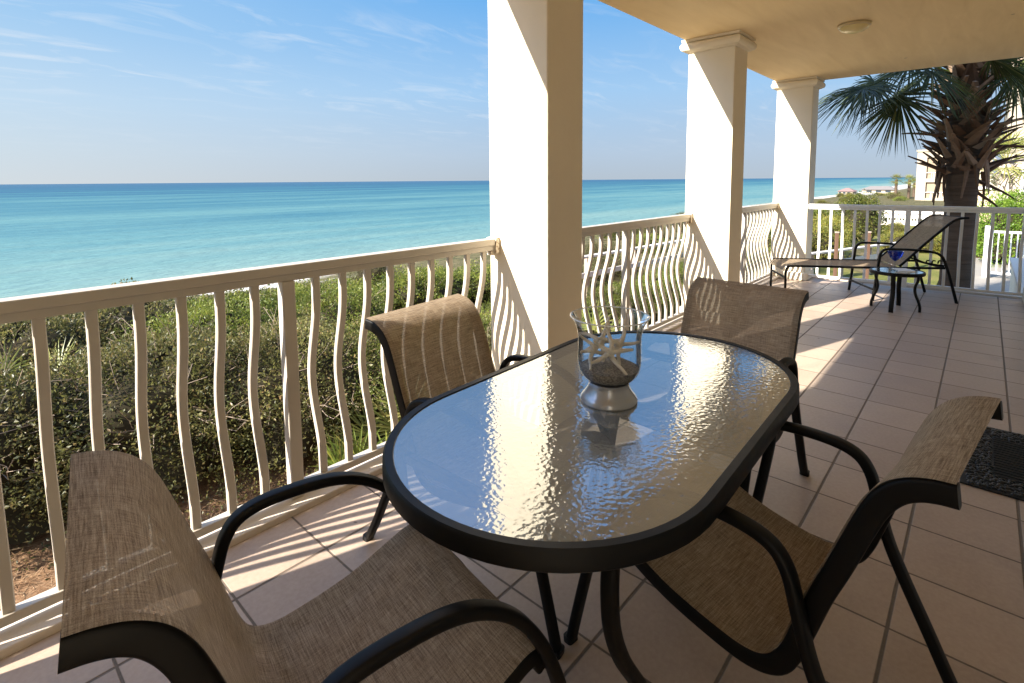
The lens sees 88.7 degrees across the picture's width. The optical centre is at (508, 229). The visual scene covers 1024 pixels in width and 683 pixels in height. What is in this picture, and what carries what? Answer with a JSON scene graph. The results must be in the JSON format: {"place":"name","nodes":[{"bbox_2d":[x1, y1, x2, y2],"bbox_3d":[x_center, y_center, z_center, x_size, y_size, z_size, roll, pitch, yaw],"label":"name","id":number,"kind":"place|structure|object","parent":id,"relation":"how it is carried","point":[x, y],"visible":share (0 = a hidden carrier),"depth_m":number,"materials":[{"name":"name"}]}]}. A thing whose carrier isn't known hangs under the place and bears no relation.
{"place":"outdoors","nodes":[
{"label":"outdoors","id":0,"kind":"place"},
{"bbox_2d":[0,177,915,297],"bbox_3d":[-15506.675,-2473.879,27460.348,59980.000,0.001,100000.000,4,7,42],"label":"sea","id":1,"kind":"structure","parent":0,"point":[57,237],"depth_m":116.83,"materials":[{"name":"teal liquid"}]},
{"bbox_2d":[0,177,996,610],"bbox_3d":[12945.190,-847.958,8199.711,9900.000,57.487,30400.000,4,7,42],"label":"ground","id":2,"kind":"structure","parent":0,"point":[24,589],"depth_m":4.16,"materials":[{"name":"beige sand"}]},
{"bbox_2d":[0,335,83,380],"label":"saw palmetto","id":3,"kind":"object","parent":2,"relation":"on","point":[16,365],"visible":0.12,"depth_m":5.68,"materials":[{"name":"green plant"}]},
{"bbox_2d":[0,308,133,380],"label":"scrub bush","id":4,"kind":"object","parent":2,"relation":"on","point":[10,332],"visible":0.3,"depth_m":6.29,"materials":[{"name":"green plant"}]},
{"bbox_2d":[0,338,138,579],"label":"scrub bush","id":5,"kind":"object","parent":2,"relation":"on","point":[18,447],"visible":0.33,"depth_m":3.47,"materials":[{"name":"green plant"}]},
{"bbox_2d":[13,277,249,364],"bbox_3d":[-5.349,1.430,7.435,3.163,1.427,2.737,-3,6,-29],"label":"scrub bush","id":6,"kind":"object","parent":2,"relation":"on","point":[159,307],"visible":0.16,"depth_m":7.21,"materials":[{"name":"green plant"}]},
{"bbox_2d":[0,310,306,533],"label":"scrub bush","id":7,"kind":"object","parent":2,"relation":"on","point":[119,412],"visible":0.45,"depth_m":3.89,"materials":[{"name":"green plant"}]},
{"bbox_2d":[0,430,387,607],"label":"pine straw","id":8,"kind":"object","parent":2,"relation":"on","point":[50,555],"visible":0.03,"depth_m":3.74,"materials":[{"name":"brown plant"}]},
{"bbox_2d":[109,291,302,352],"bbox_3d":[-3.253,1.265,5.986,2.195,1.161,2.092,2,6,21],"label":"scrub bush","id":9,"kind":"object","parent":2,"relation":"on","point":[207,316],"visible":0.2,"depth_m":5.84,"materials":[{"name":"green plant"}]},
{"bbox_2d":[152,287,305,335],"bbox_3d":[-4.041,1.385,7.980,2.471,1.202,2.517,-4,7,-36],"label":"scrub bush","id":10,"kind":"object","parent":2,"relation":"on","point":[266,292],"visible":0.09,"depth_m":7.98,"materials":[{"name":"green plant"}]},
{"bbox_2d":[164,303,392,497],"bbox_3d":[-1.946,1.302,4.725,2.195,1.232,2.266,1,6,15],"label":"scrub bush","id":11,"kind":"object","parent":2,"relation":"on","point":[273,429],"visible":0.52,"depth_m":4.29,"materials":[{"name":"green plant"}]},
{"bbox_2d":[240,278,330,306],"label":"scrub bush","id":12,"kind":"object","parent":2,"relation":"on","point":[298,285],"visible":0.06,"depth_m":9.15,"materials":[{"name":"green plant"}]},
{"bbox_2d":[261,276,397,338],"bbox_3d":[-2.126,1.176,6.605,2.092,1.161,2.194,4,7,38],"label":"scrub bush","id":13,"kind":"object","parent":2,"relation":"on","point":[328,304],"visible":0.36,"depth_m":6.49,"materials":[{"name":"green plant"}]},
{"bbox_2d":[311,423,386,466],"bbox_3d":[-0.948,1.726,3.673,0.867,0.650,0.913,4,7,42],"label":"saw palmetto","id":14,"kind":"object","parent":2,"relation":"on","point":[335,458],"visible":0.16,"depth_m":3.82,"materials":[{"name":"green plant"}]},
{"bbox_2d":[310,275,401,310],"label":"scrub bush","id":15,"kind":"object","parent":2,"relation":"on","point":[348,281],"visible":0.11,"depth_m":10.19,"materials":[{"name":"green plant"}]},
{"bbox_2d":[314,379,400,458],"bbox_3d":[-0.777,1.567,4.096,1.367,0.839,1.353,4,7,42],"label":"saw palmetto","id":16,"kind":"object","parent":2,"relation":"on","point":[385,415],"visible":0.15,"depth_m":4.25,"materials":[{"name":"green plant"}]},
{"bbox_2d":[325,314,395,446],"bbox_3d":[-1.135,1.361,5.074,1.951,1.032,1.860,-5,7,-40],"label":"scrub bush","id":17,"kind":"object","parent":2,"relation":"on","point":[373,368],"visible":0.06,"depth_m":4.66,"materials":[{"name":"green plant"}]},
{"bbox_2d":[347,266,401,285],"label":"scrub bush","id":18,"kind":"object","parent":2,"relation":"on","point":[376,271],"visible":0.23,"depth_m":16.09,"materials":[{"name":"green plant"}]},
{"bbox_2d":[371,264,461,310],"bbox_3d":[-2.112,1.285,10.959,2.338,1.242,2.381,-1,5,-4],"label":"scrub bush","id":19,"kind":"object","parent":2,"relation":"on","point":[401,287],"visible":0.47,"depth_m":10.59,"materials":[{"name":"green plant"}]},
{"bbox_2d":[366,315,491,418],"bbox_3d":[-0.570,1.338,5.492,1.846,1.036,1.906,-2,6,-14],"label":"scrub bush","id":20,"kind":"object","parent":2,"relation":"on","point":[489,339],"visible":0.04,"depth_m":5.42,"materials":[{"name":"green plant"}]},
{"bbox_2d":[405,259,488,303],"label":"scrub bush","id":21,"kind":"object","parent":2,"relation":"on","point":[458,285],"visible":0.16,"depth_m":11.95,"materials":[{"name":"green plant"}]},
{"bbox_2d":[453,258,490,307],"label":"scrub bush","id":22,"kind":"object","parent":2,"relation":"on","point":[487,294],"visible":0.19,"depth_m":12.18,"materials":[{"name":"green plant"}]},
{"bbox_2d":[480,301,490,316],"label":"scrub bush","id":23,"kind":"object","parent":2,"relation":"on","point":[483,305],"visible":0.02,"depth_m":6.98,"materials":[{"name":"green plant"}]},
{"bbox_2d":[480,305,491,337],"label":"scrub bush","id":24,"kind":"object","parent":2,"relation":"on","point":[486,316],"depth_m":5.90,"materials":[{"name":"green plant"}]},
{"bbox_2d":[582,263,593,289],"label":"scrub bush","id":25,"kind":"object","parent":2,"relation":"on","point":[590,277],"visible":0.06,"depth_m":13.82,"materials":[{"name":"green plant"}]},
{"bbox_2d":[581,297,611,335],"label":"scrub bush","id":26,"kind":"object","parent":2,"relation":"on","point":[590,304],"visible":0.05,"depth_m":7.46,"materials":[{"name":"green plant"}]},
{"bbox_2d":[581,302,620,335],"bbox_3d":[0.935,1.326,6.579,1.352,0.820,1.310,-1,5,-1],"label":"saw palmetto","id":27,"kind":"object","parent":2,"relation":"on","point":[594,328],"visible":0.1,"depth_m":6.76,"materials":[{"name":"green plant"}]},
{"bbox_2d":[582,240,621,269],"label":"scrub bush","id":28,"kind":"object","parent":2,"relation":"on","point":[587,248],"visible":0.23,"depth_m":16.95,"materials":[{"name":"green plant"}]},
{"bbox_2d":[595,222,631,239],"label":"scrub bush","id":29,"kind":"object","parent":2,"relation":"on","point":[613,235],"visible":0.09,"depth_m":23.65,"materials":[{"name":"green plant"}]},
{"bbox_2d":[590,251,644,284],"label":"scrub bush","id":30,"kind":"object","parent":2,"relation":"on","point":[617,277],"visible":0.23,"depth_m":14.34,"materials":[{"name":"green plant"}]},
{"bbox_2d":[586,281,657,330],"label":"scrub bush","id":31,"kind":"object","parent":2,"relation":"on","point":[616,292],"visible":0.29,"depth_m":8.08,"materials":[{"name":"green plant"}]},
{"bbox_2d":[614,277,675,320],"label":"scrub bush","id":32,"kind":"object","parent":2,"relation":"on","point":[646,294],"visible":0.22,"depth_m":9.06,"materials":[{"name":"green plant"}]},
{"bbox_2d":[630,232,669,253],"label":"scrub bush","id":33,"kind":"object","parent":2,"relation":"on","point":[644,241],"visible":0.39,"depth_m":19.48,"materials":[{"name":"green plant"}]},
{"bbox_2d":[636,226,671,238],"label":"scrub bush","id":34,"kind":"object","parent":2,"relation":"on","point":[651,230],"visible":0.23,"depth_m":22.99,"materials":[{"name":"green plant"}]},
{"bbox_2d":[635,270,682,315],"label":"scrub bush","id":35,"kind":"object","parent":2,"relation":"on","point":[670,285],"visible":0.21,"depth_m":9.91,"materials":[{"name":"green plant"}]},
{"bbox_2d":[649,261,683,297],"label":"scrub bush","id":36,"kind":"object","parent":2,"relation":"on","point":[681,272],"visible":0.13,"depth_m":10.90,"materials":[{"name":"green plant"}]},
{"bbox_2d":[582,214,835,296],"bbox_3d":[9.103,0.444,19.158,20.564,1.122,0.233,-6,7,-43],"label":"boardwalk handrail","id":37,"kind":"object","parent":2,"relation":"on","point":[617,268],"visible":0.06,"depth_m":13.32,"materials":[{"name":"grey wood"}]},
{"bbox_2d":[745,254,763,281],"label":"scrub bush","id":38,"kind":"object","parent":2,"relation":"on","point":[750,269],"visible":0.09,"depth_m":12.17,"materials":[{"name":"green plant"}]},
{"bbox_2d":[756,247,811,271],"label":"leafy bush","id":39,"kind":"object","parent":2,"relation":"on","point":[768,258],"visible":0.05,"depth_m":13.61,"materials":[{"name":"green plant"}]},
{"bbox_2d":[815,200,829,203],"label":"leafy bush","id":40,"kind":"object","parent":2,"relation":"on","point":[821,201],"visible":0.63,"depth_m":69.17,"materials":[{"name":"plant"}]},
{"bbox_2d":[812,221,851,258],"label":"leafy bush","id":41,"kind":"object","parent":2,"relation":"on","point":[824,242],"visible":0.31,"depth_m":15.12,"materials":[{"name":"green plant"}]},
{"bbox_2d":[833,232,839,275],"bbox_3d":[6.905,0.756,11.069,0.072,1.450,0.072,1,6,14],"label":"wooden post","id":42,"kind":"object","parent":2,"relation":"on","point":[836,243],"visible":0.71,"depth_m":11.01,"materials":[{"name":"brown wood"}]},
{"bbox_2d":[813,213,862,243],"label":"leafy bush","id":43,"kind":"object","parent":2,"relation":"on","point":[847,226],"visible":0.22,"depth_m":18.73,"materials":[{"name":"green plant"}]},
{"bbox_2d":[838,188,856,193],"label":"distant house","id":44,"kind":"structure","parent":2,"relation":"on","point":[847,190],"depth_m":207.56,"materials":[{"name":"paint"}]},
{"bbox_2d":[838,193,858,202],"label":"leafy bush","id":45,"kind":"object","parent":2,"relation":"on","point":[846,195],"visible":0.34,"depth_m":63.18,"materials":[{"name":"green plant"}]},
{"bbox_2d":[865,231,871,278],"bbox_3d":[7.577,0.750,11.068,0.072,1.450,0.072,1,6,14],"label":"wooden post","id":46,"kind":"object","parent":2,"relation":"on","point":[868,255],"visible":0.48,"depth_m":11.01,"materials":[{"name":"brown wood"}]},
{"bbox_2d":[860,186,893,192],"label":"distant house","id":47,"kind":"structure","parent":2,"relation":"on","point":[882,189],"depth_m":197.08,"materials":[{"name":"paint"}]},
{"bbox_2d":[884,192,904,198],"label":"scrub bush","id":48,"kind":"object","parent":2,"relation":"on","point":[892,196],"visible":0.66,"depth_m":92.86,"materials":[{"name":"green plant"}]},
{"bbox_2d":[888,174,902,193],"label":"cabbage palm","id":49,"kind":"object","parent":2,"relation":"on","point":[896,185],"visible":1,"depth_m":98.19,"materials":[{"name":"green plant"}]},
{"bbox_2d":[891,196,906,200],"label":"scrub bush","id":50,"kind":"object","parent":2,"relation":"on","point":[898,199],"visible":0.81,"depth_m":73.82,"materials":[{"name":"green plant"}]},
{"bbox_2d":[901,174,915,198],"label":"cabbage palm","id":51,"kind":"object","parent":2,"relation":"on","point":[909,182],"visible":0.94,"depth_m":99.30,"materials":[{"name":"green plant"}]},
{"bbox_2d":[911,178,915,196],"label":"cabbage palm","id":52,"kind":"object","parent":2,"relation":"on","point":[913,185],"visible":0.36,"depth_m":103.56,"materials":[{"name":"green plant"}]},
{"bbox_2d":[884,211,943,218],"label":"wall","id":53,"kind":"structure","parent":2,"relation":"on","point":[916,216],"depth_m":34.11,"materials":[{"name":"white paint"}]},
{"bbox_2d":[817,57,1023,287],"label":"cabbage palm","id":54,"kind":"object","parent":2,"relation":"on","point":[965,147],"visible":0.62,"depth_m":7.91,"materials":[{"name":"green plant"}]},
{"bbox_2d":[977,186,995,223],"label":"outbuilding","id":55,"kind":"structure","parent":2,"relation":"on","point":[980,191],"depth_m":24.00,"materials":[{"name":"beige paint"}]},
{"bbox_2d":[976,187,1023,266],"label":"juniper shrub","id":56,"kind":"object","parent":2,"relation":"on","point":[1016,222],"visible":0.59,"depth_m":14.69,"materials":[{"name":"green plant"}]},
{"bbox_2d":[980,129,1023,204],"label":"cabbage palm","id":57,"kind":"object","parent":2,"relation":"on","point":[1005,174],"visible":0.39,"depth_m":19.46,"materials":[{"name":"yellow plant"}]},
{"bbox_2d":[1003,64,1023,205],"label":"stucco house","id":58,"kind":"structure","parent":2,"relation":"on","point":[1019,115],"depth_m":25.27,"materials":[{"name":"white paint"}]},
{"bbox_2d":[1019,162,1023,192],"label":"window","id":59,"kind":"structure","parent":58,"relation":"in","point":[1022,183],"depth_m":25.23,"materials":[{"name":"white paint"}]},
{"bbox_3d":[2.782,-0.398,2.731,4.950,5.485,9.210,4,7,42],"label":"house wall","id":60,"kind":"object","parent":2,"relation":"on","visible":0},
{"bbox_2d":[0,277,1023,682],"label":"balcony floor","id":61,"kind":"structure","parent":60,"relation":"attached to","point":[878,383],"depth_m":2.03,"materials":[{"name":"tile"}]},
{"bbox_2d":[57,450,565,682],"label":"sling chair","id":62,"kind":"object","parent":61,"relation":"on","point":[143,573],"visible":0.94,"depth_m":1.04,"materials":[{"name":"woven sling fabric"},{"name":"dark bronze painted metal"},{"name":"black rubber"}]},
{"bbox_2d":[363,294,564,659],"bbox_3d":[-0.043,0.792,2.029,0.914,0.906,0.607,4,7,36],"label":"sling chair","id":63,"kind":"object","parent":61,"relation":"on","point":[434,348],"visible":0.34,"depth_m":2.10,"materials":[{"name":"brown fabric"}]},
{"bbox_2d":[0,275,1021,659],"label":"floor edge curb","id":64,"kind":"structure","parent":61,"relation":"on","point":[28,631],"depth_m":2.15,"materials":[{"name":"paint"}]},
{"bbox_2d":[0,237,499,628],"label":"railing","id":65,"kind":"object","parent":64,"relation":"on","point":[37,309],"visible":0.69,"depth_m":2.10,"materials":[{"name":"white metal"}]},
{"bbox_2d":[582,213,692,333],"bbox_3d":[0.977,0.446,4.447,0.124,1.052,2.494,4,7,42],"label":"railing","id":66,"kind":"object","parent":64,"relation":"on","point":[624,227],"visible":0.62,"depth_m":4.57,"materials":[{"name":"white metal"}]},
{"bbox_2d":[740,202,778,283],"bbox_3d":[2.932,0.227,6.591,0.124,1.052,2.634,4,7,42],"label":"railing","id":67,"kind":"object","parent":64,"relation":"on","point":[766,209],"visible":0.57,"depth_m":7.00,"materials":[{"name":"white metal"}]},
{"bbox_2d":[488,0,582,370],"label":"column","id":68,"kind":"structure","parent":61,"relation":"on","point":[535,51],"depth_m":3.04,"materials":[{"name":"beige paint"}]},
{"bbox_2d":[382,330,799,682],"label":"dining table","id":69,"kind":"object","parent":61,"relation":"on","point":[534,463],"visible":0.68,"depth_m":1.35,"materials":[{"name":"clear glass"}]},
{"bbox_2d":[570,306,649,410],"bbox_3d":[0.322,0.408,1.677,0.251,0.277,0.251,4,7,42],"label":"hurricane vase","id":70,"kind":"object","parent":69,"relation":"on","point":[594,395],"visible":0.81,"depth_m":1.64,"materials":[{"name":"clear glass"}]},
{"bbox_2d":[580,357,638,385],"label":"sand","id":71,"kind":"structure","parent":70,"relation":"in","point":[608,372],"depth_m":1.63,"materials":[{"name":"brown sand"}]},
{"bbox_2d":[579,334,603,369],"bbox_3d":[0.274,0.382,1.674,0.108,0.115,0.036,-9,-7,-27],"label":"starfish","id":72,"kind":"object","parent":71,"relation":"on","point":[592,350],"visible":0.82,"depth_m":1.67},
{"bbox_2d":[582,316,619,361],"bbox_3d":[0.302,0.362,1.708,0.134,0.168,0.037,9,-5,11],"label":"starfish","id":73,"kind":"object","parent":71,"relation":"on","point":[594,337],"visible":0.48,"depth_m":1.71},
{"bbox_2d":[589,327,633,374],"bbox_3d":[0.326,0.376,1.645,0.142,0.148,0.038,9,-17,-4],"label":"starfish","id":74,"kind":"object","parent":71,"relation":"on","point":[610,352],"visible":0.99,"depth_m":1.64},
{"bbox_2d":[596,319,641,364],"bbox_3d":[0.360,0.373,1.680,0.141,0.152,0.037,-19,4,-20],"label":"starfish","id":75,"kind":"object","parent":71,"relation":"on","point":[620,343],"visible":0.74,"depth_m":1.67},
{"bbox_2d":[679,30,756,311],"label":"column","id":76,"kind":"structure","parent":61,"relation":"on","point":[717,81],"depth_m":5.11,"materials":[{"name":"beige paint"}]},
{"bbox_2d":[680,277,809,492],"bbox_3d":[0.917,0.751,2.373,0.607,0.906,0.914,5,8,44],"label":"sling chair","id":77,"kind":"object","parent":61,"relation":"on","point":[765,319],"visible":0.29,"depth_m":2.51,"materials":[{"name":"brown fabric"}]},
{"bbox_2d":[563,396,1002,682],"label":"sling chair","id":78,"kind":"object","parent":61,"relation":"on","point":[747,579],"visible":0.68,"depth_m":1.27,"materials":[{"name":"brown fabric"}]},
{"bbox_2d":[769,76,825,280],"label":"column","id":79,"kind":"structure","parent":61,"relation":"on","point":[795,148],"depth_m":7.33,"materials":[{"name":"beige paint"}]},
{"bbox_2d":[770,214,969,303],"bbox_3d":[4.274,0.307,6.344,1.909,0.983,0.650,1,6,11],"label":"chaise lounge","id":80,"kind":"object","parent":61,"relation":"on","point":[917,238],"visible":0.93,"depth_m":6.25,"materials":[{"name":"brown fabric"}]},
{"bbox_2d":[869,267,925,312],"bbox_3d":[4.205,0.647,5.687,0.494,0.425,0.494,0,5,0],"label":"side table","id":81,"kind":"object","parent":61,"relation":"on","point":[887,271],"visible":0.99,"depth_m":5.56,"materials":[{"name":"brown metal"}]},
{"bbox_2d":[887,250,903,270],"bbox_3d":[4.174,0.332,5.656,0.148,0.214,0.148,4,7,42],"label":"cocktail glass","id":82,"kind":"object","parent":81,"relation":"on","point":[895,255],"visible":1,"depth_m":5.62,"materials":[{"name":"blue glass"}]},
{"bbox_2d":[892,268,913,271],"bbox_3d":[4.278,0.433,5.674,0.172,0.009,0.226,2,6,21],"label":"folded leaflet","id":83,"kind":"object","parent":81,"relation":"on","point":[903,270],"visible":1,"depth_m":5.66,"materials":[{"name":"white paper"}]},
{"bbox_2d":[808,204,1023,295],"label":"railing","id":84,"kind":"object","parent":61,"relation":"on","point":[1008,211],"visible":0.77,"depth_m":6.46,"materials":[{"name":"white paint"}]},
{"bbox_2d":[959,426,1023,500],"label":"doormat","id":85,"kind":"object","parent":61,"relation":"on","point":[995,463],"visible":0.78,"depth_m":2.58,"materials":[{"name":"black rubber"}]},
{"bbox_2d":[598,0,1023,80],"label":"ceiling","id":86,"kind":"structure","parent":60,"relation":"attached to","point":[800,38],"depth_m":4.84,"materials":[{"name":"paint"}]},
{"bbox_2d":[837,20,871,33],"bbox_3d":[3.070,-1.792,4.655,0.256,0.076,0.256,4,7,42],"label":"ceiling lamp","id":87,"kind":"object","parent":86,"relation":"attached to","point":[853,27],"visible":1,"depth_m":4.58,"materials":[{"name":"beige glass"}]},
{"bbox_2d":[0,0,1006,183],"label":"sky","id":88,"kind":"structure","parent":0,"point":[92,91],"materials":[{"name":"blue"}]},
{"bbox_2d":[756,225,941,284],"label":"lawn","id":89,"kind":"structure","parent":0,"point":[923,256],"depth_m":13.95,"materials":[{"name":"green plant"}]},
{"bbox_2d":[746,248,768,276],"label":"scrub bush","id":90,"kind":"object","parent":89,"relation":"on","point":[755,260],"visible":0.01,"depth_m":13.18,"materials":[{"name":"green plant"}]},
{"bbox_2d":[753,227,771,265],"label":"leafy bush","id":91,"kind":"object","parent":89,"relation":"on","point":[769,239],"visible":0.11,"depth_m":14.73,"materials":[{"name":"green plant"}]},
{"bbox_2d":[813,209,845,219],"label":"leafy bush","id":92,"kind":"object","parent":89,"relation":"on","point":[824,211],"visible":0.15,"depth_m":20.08,"materials":[{"name":"green plant"}]},
{"bbox_2d":[813,215,852,247],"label":"leafy bush","id":93,"kind":"object","parent":89,"relation":"on","point":[836,228],"visible":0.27,"depth_m":17.32,"materials":[{"name":"green plant"}]},
{"bbox_2d":[811,242,895,276],"bbox_3d":[8.888,0.860,13.300,4.538,0.890,0.193,-3,6,-29],"label":"wooden rail","id":94,"kind":"object","parent":89,"relation":"on","point":[873,256],"visible":0.2,"depth_m":12.97,"materials":[{"name":"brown wood"}]},
{"bbox_2d":[834,189,890,240],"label":"leafy bush","id":95,"kind":"object","parent":89,"relation":"on","point":[872,221],"visible":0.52,"depth_m":19.88,"materials":[{"name":"green plant"}]},
{"bbox_2d":[875,230,903,248],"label":"leafy bush","id":96,"kind":"object","parent":89,"relation":"on","point":[897,236],"visible":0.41,"depth_m":18.08,"materials":[{"name":"green plant"}]},
{"bbox_2d":[882,222,904,232],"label":"leafy bush","id":97,"kind":"object","parent":89,"relation":"on","point":[899,226],"visible":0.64,"depth_m":23.68,"materials":[{"name":"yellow plant"}]},
{"bbox_2d":[881,213,942,225],"bbox_3d":[21.743,-0.582,27.922,4.210,0.660,1.640,4,7,42],"label":"boardwalk fence","id":98,"kind":"object","parent":89,"relation":"on","point":[912,223],"visible":0.26,"depth_m":27.77,"materials":[{"name":"white wood"}]},
{"bbox_2d":[919,235,940,252],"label":"leafy bush","id":99,"kind":"object","parent":89,"relation":"on","point":[936,244],"visible":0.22,"depth_m":17.27,"materials":[{"name":"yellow plant"}]},
{"bbox_2d":[915,150,992,200],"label":"beach house","id":100,"kind":"structure","parent":0,"point":[925,183],"depth_m":84.47,"materials":[{"name":"paint"}]},
{"bbox_2d":[974,258,1010,291],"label":"walkway","id":101,"kind":"structure","parent":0,"point":[995,281],"depth_m":12.90,"materials":[{"name":"concrete"}]},
{"bbox_2d":[981,226,1023,276],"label":"picket fence","id":102,"kind":"object","parent":101,"relation":"on","point":[985,250],"visible":0.66,"depth_m":12.92,"materials":[{"name":"white paint"}]},
{"bbox_2d":[1009,257,1023,292],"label":"garden wall","id":103,"kind":"structure","parent":101,"relation":"on","point":[1014,275],"depth_m":8.84,"materials":[{"name":"beige paint"}]}
]}

